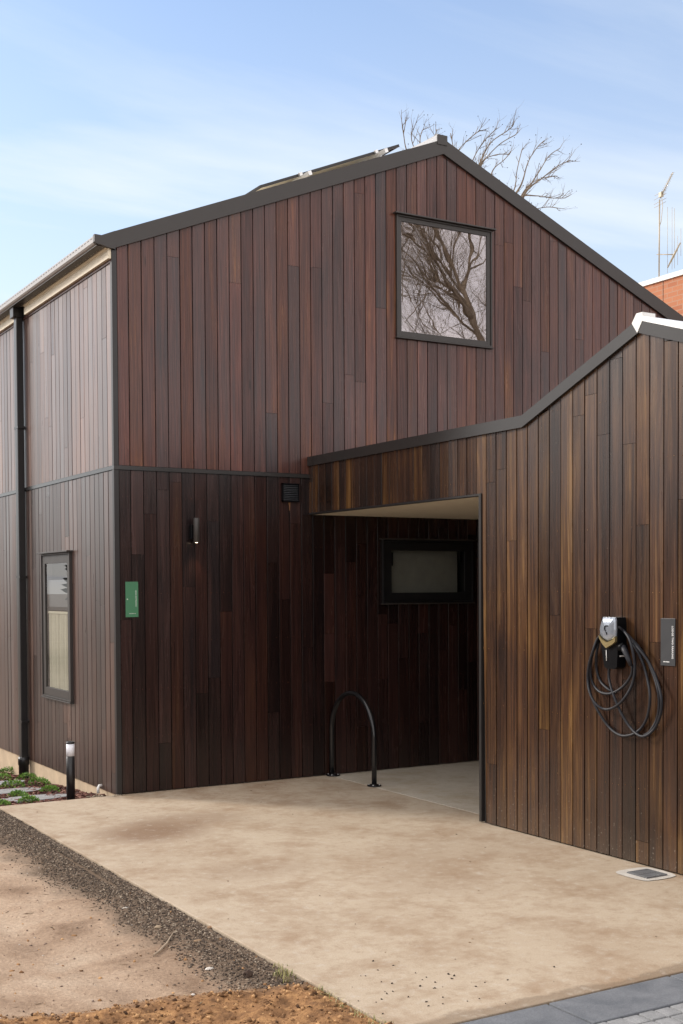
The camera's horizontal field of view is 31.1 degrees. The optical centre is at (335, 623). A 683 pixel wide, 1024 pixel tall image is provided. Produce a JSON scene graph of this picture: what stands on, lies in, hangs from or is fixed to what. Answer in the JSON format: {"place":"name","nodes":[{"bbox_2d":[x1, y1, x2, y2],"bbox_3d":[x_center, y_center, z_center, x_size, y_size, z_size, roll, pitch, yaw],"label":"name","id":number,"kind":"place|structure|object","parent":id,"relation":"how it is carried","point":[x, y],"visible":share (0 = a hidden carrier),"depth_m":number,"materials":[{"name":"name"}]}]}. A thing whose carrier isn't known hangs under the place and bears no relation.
{"place":"outdoors","nodes":[
{"label":"outdoors","id":0,"kind":"place"},
{"bbox_2d":[0,772,105,805],"bbox_3d":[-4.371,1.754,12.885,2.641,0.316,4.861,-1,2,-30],"label":"bark mulch","id":1,"kind":"object","parent":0,"point":[80,794],"visible":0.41,"depth_m":12.13,"materials":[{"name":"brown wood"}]},
{"bbox_2d":[0,799,10,805],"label":"succulent plant","id":2,"kind":"object","parent":1,"relation":"on","point":[4,801],"visible":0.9,"depth_m":11.25,"materials":[{"name":"green plant"}]},
{"bbox_2d":[0,773,12,780],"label":"succulent plant","id":3,"kind":"object","parent":1,"relation":"on","point":[3,774],"visible":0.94,"depth_m":13.72,"materials":[{"name":"green plant"}]},
{"bbox_2d":[0,766,14,774],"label":"succulent plant","id":4,"kind":"object","parent":1,"relation":"on","point":[4,769],"visible":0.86,"depth_m":14.47,"materials":[{"name":"green plant"}]},
{"bbox_2d":[0,779,24,788],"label":"succulent plant","id":5,"kind":"object","parent":1,"relation":"on","point":[11,782],"visible":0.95,"depth_m":12.89,"materials":[{"name":"green plant"}]},
{"bbox_2d":[0,780,24,786],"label":"flagstone","id":6,"kind":"object","parent":1,"relation":"on","point":[23,781],"visible":0.32,"depth_m":13.27,"materials":[{"name":"grey stone"}]},
{"bbox_2d":[6,789,28,796],"bbox_3d":[-3.104,1.672,11.997,0.218,0.101,0.206,1,2,42],"label":"succulent plant","id":7,"kind":"object","parent":1,"relation":"on","point":[13,793],"visible":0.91,"depth_m":11.97,"materials":[{"name":"green plant"}]},
{"bbox_2d":[0,787,42,793],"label":"flagstone","id":8,"kind":"object","parent":1,"relation":"on","point":[4,791],"visible":0.39,"depth_m":12.51,"materials":[{"name":"grey stone"}]},
{"bbox_2d":[16,773,36,779],"bbox_3d":[-3.431,1.713,13.671,0.255,0.114,0.240,-1,2,-30],"label":"succulent plant","id":9,"kind":"object","parent":1,"relation":"on","point":[30,775],"visible":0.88,"depth_m":13.64,"materials":[{"name":"green plant"}]},
{"bbox_2d":[17,794,39,802],"bbox_3d":[-2.873,1.655,11.504,0.204,0.097,0.221,-1,2,-30],"label":"succulent plant","id":10,"kind":"object","parent":1,"relation":"on","point":[25,798],"visible":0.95,"depth_m":11.47,"materials":[{"name":"green plant"}]},
{"bbox_2d":[0,794,66,802],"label":"flagstone","id":11,"kind":"object","parent":1,"relation":"on","point":[43,797],"visible":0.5,"depth_m":11.76,"materials":[{"name":"grey stone"}]},
{"bbox_2d":[28,776,50,785],"bbox_3d":[-3.153,1.685,13.043,0.246,0.111,0.252,-1,2,-30],"label":"succulent plant","id":12,"kind":"object","parent":1,"relation":"on","point":[39,779],"visible":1,"depth_m":13.01,"materials":[{"name":"green plant"}]},
{"bbox_2d":[39,784,60,791],"bbox_3d":[-2.877,1.670,12.359,0.221,0.101,0.207,-1,2,-30],"label":"succulent plant","id":13,"kind":"object","parent":1,"relation":"on","point":[50,787],"visible":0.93,"depth_m":12.33,"materials":[{"name":"green plant"}]},
{"bbox_2d":[66,741,74,799],"bbox_3d":[-2.481,1.414,11.511,0.082,0.618,0.082,-1,2,-30],"label":"bollard light","id":14,"kind":"object","parent":1,"relation":"on","point":[70,772],"visible":0.94,"depth_m":11.48,"materials":[{"name":"black metal"}]},
{"bbox_2d":[97,784,101,793],"bbox_3d":[-2.259,1.585,11.755,0.057,0.085,0.040,-1,2,-30],"label":"pipe stub","id":15,"kind":"object","parent":1,"relation":"on","point":[98,788],"visible":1,"depth_m":11.74,"materials":[{"name":"white paint"}]},
{"bbox_2d":[86,794,124,797],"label":"mortar crumbs","id":16,"kind":"object","parent":1,"relation":"on","point":[103,795],"visible":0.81,"depth_m":11.46,"materials":[{"name":"beige concrete"}]},
{"bbox_2d":[0,810,306,992],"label":"gravel","id":17,"kind":"structure","parent":0,"point":[28,830],"depth_m":7.56,"materials":[{"name":"grey gravel"}]},
{"bbox_2d":[0,812,392,1023],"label":"dirt ground","id":18,"kind":"structure","parent":0,"point":[93,964],"depth_m":6.40,"materials":[{"name":"beige soil"}]},
{"bbox_2d":[0,846,199,1018],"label":"pebbles","id":19,"kind":"object","parent":18,"relation":"on","point":[73,958],"visible":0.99,"depth_m":6.71,"materials":[{"name":"grey stone"}]},
{"bbox_2d":[0,836,285,1023],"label":"twig litter","id":20,"kind":"object","parent":18,"relation":"on","point":[84,948],"visible":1,"depth_m":6.45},
{"bbox_2d":[153,932,173,955],"bbox_3d":[-0.935,1.762,6.747,0.024,0.028,0.357,0,2,10],"label":"stick","id":21,"kind":"object","parent":18,"relation":"on","point":[161,948],"visible":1,"depth_m":6.70,"materials":[{"name":"brown wood"}]},
{"bbox_2d":[0,892,391,1023],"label":"earth clods","id":22,"kind":"object","parent":18,"relation":"on","point":[209,1011],"visible":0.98,"depth_m":5.62,"materials":[{"name":"brown soil"}]},
{"bbox_2d":[243,970,252,977],"bbox_3d":[-0.434,1.762,6.161,0.048,0.050,0.047,1,2,37],"label":"clod","id":23,"kind":"object","parent":18,"relation":"on","point":[247,973],"visible":0.99,"depth_m":6.14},
{"bbox_2d":[273,962,393,1023],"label":"grass","id":24,"kind":"structure","parent":18,"relation":"on","point":[284,973],"depth_m":6.00,"materials":[{"name":"green plant"}]},
{"bbox_2d":[124,760,476,793],"bbox_3d":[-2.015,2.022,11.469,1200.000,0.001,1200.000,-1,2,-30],"label":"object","id":25,"kind":"structure","parent":0,"point":[294,777],"depth_m":15.17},
{"bbox_2d":[0,134,682,873],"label":"timber house","id":26,"kind":"structure","parent":25,"relation":"on","point":[438,378],"depth_m":12.04,"materials":[{"name":"brown wood"}]},
{"bbox_2d":[36,550,73,703],"bbox_3d":[-2.907,0.029,12.879,0.135,1.560,1.025,-1,2,-30],"label":"side window","id":27,"kind":"structure","parent":26,"relation":"in","point":[56,626],"depth_m":12.94,"materials":[{"name":"grey glass"}]},
{"bbox_2d":[125,582,137,616],"bbox_3d":[-1.897,-0.222,11.452,0.126,0.330,0.004,-1,2,-30],"label":"wall sign","id":28,"kind":"object","parent":26,"relation":"attached to","point":[131,595],"visible":1,"depth_m":11.45,"materials":[{"name":"green plastic"}]},
{"bbox_2d":[189,518,199,542],"bbox_3d":[-1.337,-0.885,11.704,0.080,0.235,0.114,-1,2,-30],"label":"wall lamp","id":29,"kind":"object","parent":26,"relation":"attached to","point":[194,535],"visible":1,"depth_m":11.66,"materials":[{"name":"brown metal"}]},
{"bbox_2d":[281,483,299,510],"bbox_3d":[-0.447,-1.259,12.264,0.192,0.275,0.028,-1,2,-30],"label":"wall vent","id":30,"kind":"object","parent":26,"relation":"attached to","point":[290,492],"depth_m":12.26,"materials":[{"name":"black plastic"}]},
{"bbox_2d":[293,170,311,180],"bbox_3d":[-1.240,-4.742,14.593,0.103,0.192,3.900,-1,2,-30],"label":"mounting rail","id":31,"kind":"object","parent":26,"relation":"attached to","point":[304,175],"visible":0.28,"depth_m":12.99,"materials":[{"name":"metal"}]},
{"bbox_2d":[247,144,399,193],"bbox_3d":[-0.321,-4.962,13.752,1.754,0.758,1.130,-1,2,-30],"label":"solar panel","id":32,"kind":"object","parent":31,"relation":"attached to","point":[347,162],"visible":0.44,"depth_m":13.34,"materials":[{"name":"brown glass"}]},
{"bbox_2d":[362,148,387,161],"bbox_3d":[-0.419,-5.161,15.064,0.103,0.192,3.900,-1,2,-30],"label":"mounting rail","id":33,"kind":"object","parent":26,"relation":"attached to","point":[379,153],"visible":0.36,"depth_m":13.50,"materials":[{"name":"metal"}]},
{"bbox_2d":[379,538,477,604],"bbox_3d":[0.972,-0.554,13.177,1.230,0.694,0.215,-1,2,-30],"label":"carport window","id":34,"kind":"structure","parent":26,"relation":"in","point":[414,571],"depth_m":13.23,"materials":[{"name":"brown metal"}]},
{"bbox_2d":[393,211,495,348],"bbox_3d":[1.170,-3.654,13.176,1.313,1.303,0.130,-1,2,-30],"label":"upper window","id":35,"kind":"structure","parent":26,"relation":"in","point":[485,233],"depth_m":13.19,"materials":[{"name":"brown metal"}]},
{"bbox_2d":[586,617,662,737],"bbox_3d":[1.982,0.376,8.505,0.123,0.835,0.768,-1,2,-30],"label":"wall charger","id":36,"kind":"object","parent":26,"relation":"attached to","point":[613,636],"depth_m":8.51,"materials":[{"name":"black plastic"}]},
{"bbox_2d":[661,618,675,665],"bbox_3d":[2.220,0.126,8.190,0.004,0.316,0.131,-1,2,-30],"label":"parking sign","id":37,"kind":"object","parent":26,"relation":"attached to","point":[667,641],"visible":1,"depth_m":8.19,"materials":[{"name":"grey metal"}]},
{"bbox_2d":[400,101,581,209],"bbox_3d":[3.977,-5.655,29.991,6.704,14.191,2.813,-1,2,-30],"label":"bare tree","id":38,"kind":"object","parent":25,"relation":"on","point":[527,187],"visible":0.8,"depth_m":29.60,"materials":[{"name":"brown plant"}]},
{"bbox_2d":[639,270,682,315],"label":"brick building","id":39,"kind":"structure","parent":25,"relation":"on","point":[667,289],"depth_m":21.47,"materials":[{"name":"orange brick"}]},
{"bbox_2d":[654,172,672,276],"bbox_3d":[5.810,-6.980,21.705,0.060,1.853,0.500,-1,2,-30],"label":"television antenna","id":40,"kind":"object","parent":39,"relation":"on","point":[661,194],"visible":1,"depth_m":21.77,"materials":[{"name":"metal"}]},
{"bbox_2d":[657,207,680,272],"bbox_3d":[5.872,-6.753,21.608,0.044,1.156,0.576,-1,2,-30],"label":"television antenna","id":41,"kind":"object","parent":40,"relation":"attached to","point":[674,254],"visible":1,"depth_m":21.50,"materials":[{"name":"metal"}]},
{"bbox_2d":[0,775,682,1023],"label":"driveway","id":42,"kind":"structure","parent":0,"point":[262,866],"depth_m":7.76,"materials":[{"name":"concrete"}]},
{"bbox_2d":[358,960,554,1013],"bbox_3d":[0.601,1.744,5.937,1.045,0.015,0.790,0,2,-3],"label":"grit","id":43,"kind":"object","parent":42,"relation":"on","point":[433,988],"visible":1,"depth_m":5.95,"materials":[{"name":"brown gravel"}]},
{"bbox_2d":[616,867,675,880],"bbox_3d":[2.071,1.665,8.182,0.330,0.009,0.328,-1,2,-30],"label":"drain grate","id":44,"kind":"object","parent":42,"relation":"on","point":[644,873],"visible":1,"depth_m":8.16,"materials":[{"name":"metal"}]},
{"bbox_2d":[0,0,682,304],"label":"sky","id":45,"kind":"structure","parent":0,"point":[115,115],"materials":[{"name":"blue"}]},
{"bbox_2d":[334,761,478,813],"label":"carport floor","id":46,"kind":"structure","parent":0,"point":[454,785],"depth_m":12.10,"materials":[{"name":"concrete"}]},
{"bbox_2d":[326,691,380,786],"bbox_3d":[0.176,1.117,12.197,0.140,0.896,0.928,-1,2,-30],"label":"bike hoop","id":47,"kind":"object","parent":46,"relation":"on","point":[360,697],"visible":1,"depth_m":12.03,"materials":[{"name":"black paint"}]},
{"bbox_2d":[461,973,682,1023],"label":"edge paving","id":48,"kind":"structure","parent":0,"point":[627,1001],"depth_m":5.62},
{"bbox_2d":[598,1003,682,1023],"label":"sett paving","id":49,"kind":"structure","parent":0,"point":[673,1014],"depth_m":5.48,"materials":[{"name":"stone"}]}
]}

